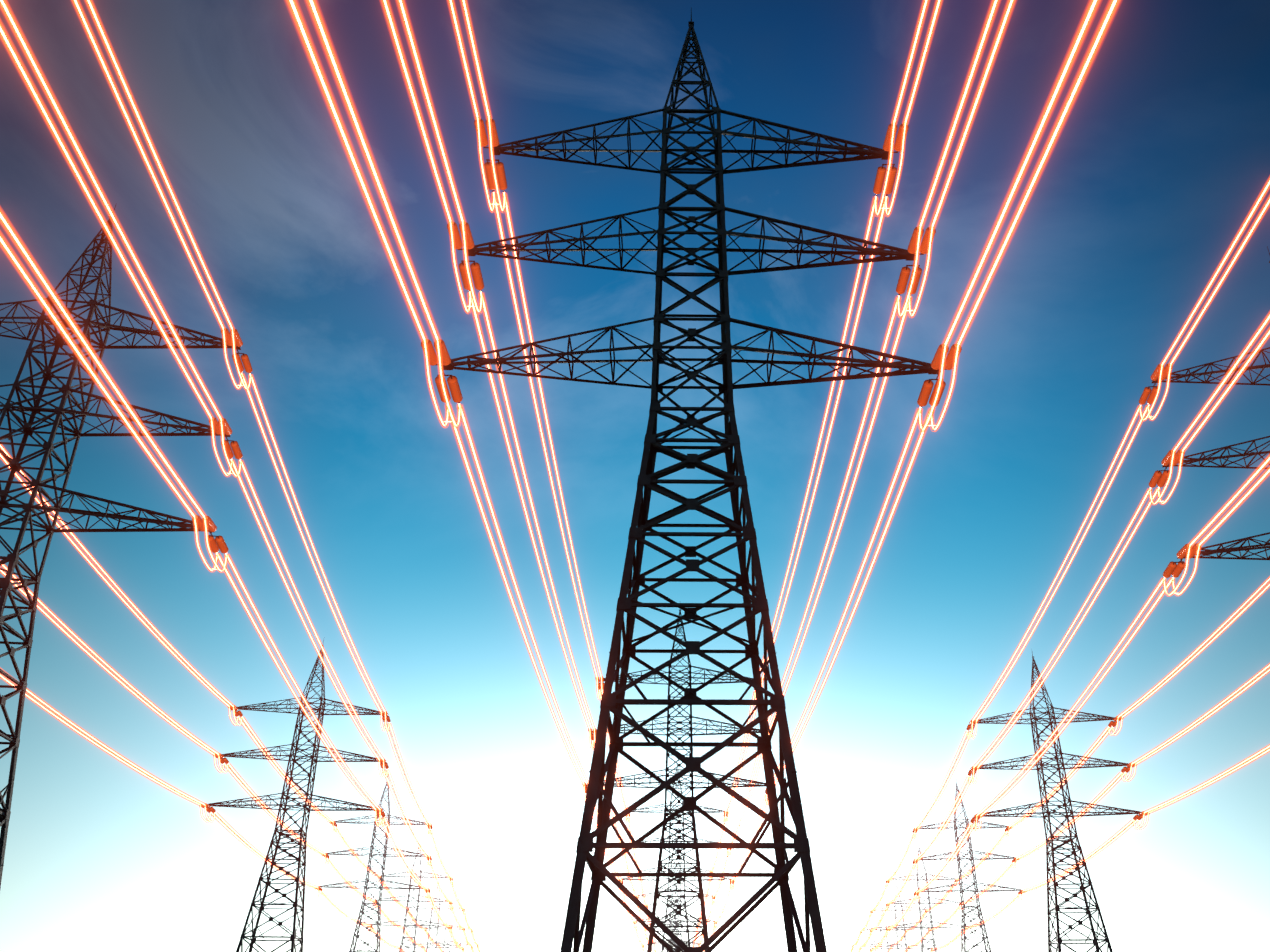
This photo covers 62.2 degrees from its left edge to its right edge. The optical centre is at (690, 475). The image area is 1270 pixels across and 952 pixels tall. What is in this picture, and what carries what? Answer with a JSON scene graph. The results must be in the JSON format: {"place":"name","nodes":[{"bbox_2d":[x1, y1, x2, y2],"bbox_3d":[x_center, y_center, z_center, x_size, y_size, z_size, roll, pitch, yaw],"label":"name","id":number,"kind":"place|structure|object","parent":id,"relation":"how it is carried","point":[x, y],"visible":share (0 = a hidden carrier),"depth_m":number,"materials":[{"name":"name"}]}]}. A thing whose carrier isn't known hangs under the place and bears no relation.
{"place":"outdoors","nodes":[
{"label":"outdoors","id":0,"kind":"place"},
{"bbox_2d":[0,0,1269,951],"label":"sky","id":1,"kind":"structure","parent":0,"point":[1160,157],"materials":[{"name":"blue"}]},
{"label":"ground","id":2,"kind":"structure","parent":0,"visible":0},
{"bbox_2d":[0,203,252,887],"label":"pylon","id":3,"kind":"object","parent":2,"relation":"on","point":[217,543],"visible":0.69,"depth_m":62.28,"materials":[{"name":"metal"}]},
{"bbox_2d":[0,0,479,951],"bbox_3d":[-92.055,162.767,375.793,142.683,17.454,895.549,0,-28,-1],"label":"conductors","id":4,"kind":"object","parent":3,"relation":"attached to","point":[114,588],"visible":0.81,"depth_m":72.48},
{"bbox_2d":[202,640,390,951],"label":"pylon","id":5,"kind":"object","parent":2,"relation":"on","point":[294,905],"visible":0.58,"depth_m":138.02,"materials":[{"name":"metal"}]},
{"bbox_2d":[318,782,432,951],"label":"pylon","id":6,"kind":"object","parent":2,"relation":"on","point":[365,886],"visible":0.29,"depth_m":217.42,"materials":[{"name":"metal"}]},
{"bbox_2d":[369,846,452,951],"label":"pylon","id":7,"kind":"object","parent":2,"relation":"on","point":[408,900],"visible":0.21,"depth_m":296.41,"materials":[{"name":"metal"}]},
{"bbox_2d":[402,887,464,951],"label":"pylon","id":8,"kind":"object","parent":2,"relation":"on","point":[436,937],"visible":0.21,"depth_m":375.28,"materials":[{"name":"metal"}]},
{"bbox_2d":[423,910,472,951],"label":"pylon","id":9,"kind":"object","parent":2,"relation":"on","point":[446,929],"visible":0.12,"depth_m":455.61,"materials":[{"name":"metal"}]},
{"bbox_2d":[443,931,478,951],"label":"pylon","id":10,"kind":"object","parent":2,"relation":"on","point":[458,942],"visible":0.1,"depth_m":535.64,"materials":[{"name":"metal"}]},
{"bbox_2d":[644,880,701,950],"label":"pylon","id":11,"kind":"object","parent":2,"relation":"on","point":[677,919],"visible":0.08,"depth_m":366.84,"materials":[{"name":"metal"}]},
{"bbox_2d":[584,610,768,951],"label":"pylon","id":12,"kind":"object","parent":2,"relation":"on","point":[700,896],"visible":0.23,"depth_m":125.25,"materials":[{"name":"metal"}]},
{"bbox_2d":[653,913,699,947],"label":"pylon","id":13,"kind":"object","parent":2,"relation":"on","point":[674,930],"visible":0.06,"depth_m":445.42,"materials":[{"name":"metal"}]},
{"bbox_2d":[636,837,717,951],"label":"pylon","id":14,"kind":"object","parent":2,"relation":"on","point":[675,894],"visible":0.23,"depth_m":286.37,"materials":[{"name":"metal"}]},
{"bbox_2d":[621,764,733,951],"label":"pylon","id":15,"kind":"object","parent":2,"relation":"on","point":[683,870],"visible":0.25,"depth_m":205.31,"materials":[{"name":"metal"}]},
{"bbox_2d":[421,9,961,951],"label":"pylon","id":16,"kind":"object","parent":2,"relation":"on","point":[635,579],"visible":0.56,"depth_m":44.27,"materials":[{"name":"metal"}]},
{"bbox_2d":[286,0,1119,951],"bbox_3d":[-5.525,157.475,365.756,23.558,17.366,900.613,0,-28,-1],"label":"conductors","id":17,"kind":"object","parent":16,"relation":"hanging from","point":[496,204],"visible":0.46,"depth_m":49.72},
{"bbox_2d":[852,927,890,951],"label":"pylon","id":18,"kind":"object","parent":2,"relation":"on","point":[872,943],"visible":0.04,"depth_m":542.78,"materials":[{"name":"metal"}]},
{"bbox_2d":[859,906,909,951],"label":"pylon","id":19,"kind":"object","parent":2,"relation":"on","point":[887,942],"visible":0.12,"depth_m":461.80,"materials":[{"name":"metal"}]},
{"bbox_2d":[870,882,932,951],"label":"pylon","id":20,"kind":"object","parent":2,"relation":"on","point":[904,929],"visible":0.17,"depth_m":381.77,"materials":[{"name":"metal"}]},
{"bbox_2d":[886,842,962,951],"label":"pylon","id":21,"kind":"object","parent":2,"relation":"on","point":[920,911],"visible":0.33,"depth_m":302.31,"materials":[{"name":"metal"}]},
{"bbox_2d":[912,782,1023,951],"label":"pylon","id":22,"kind":"object","parent":2,"relation":"on","point":[963,909],"visible":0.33,"depth_m":222.08,"materials":[{"name":"metal"}]},
{"bbox_2d":[966,653,1146,951],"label":"pylon","id":23,"kind":"object","parent":2,"relation":"on","point":[1057,908],"visible":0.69,"depth_m":142.48,"materials":[{"name":"metal"}]},
{"bbox_2d":[1139,247,1269,577],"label":"pylon","id":24,"kind":"object","parent":2,"relation":"on","point":[1159,478],"visible":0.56,"depth_m":67.52,"materials":[{"name":"metal"}]},
{"bbox_2d":[850,177,1269,951],"bbox_3d":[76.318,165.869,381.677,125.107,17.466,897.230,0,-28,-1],"label":"conductors","id":25,"kind":"object","parent":24,"relation":"attached to","point":[1184,663],"visible":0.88,"depth_m":103.82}
]}

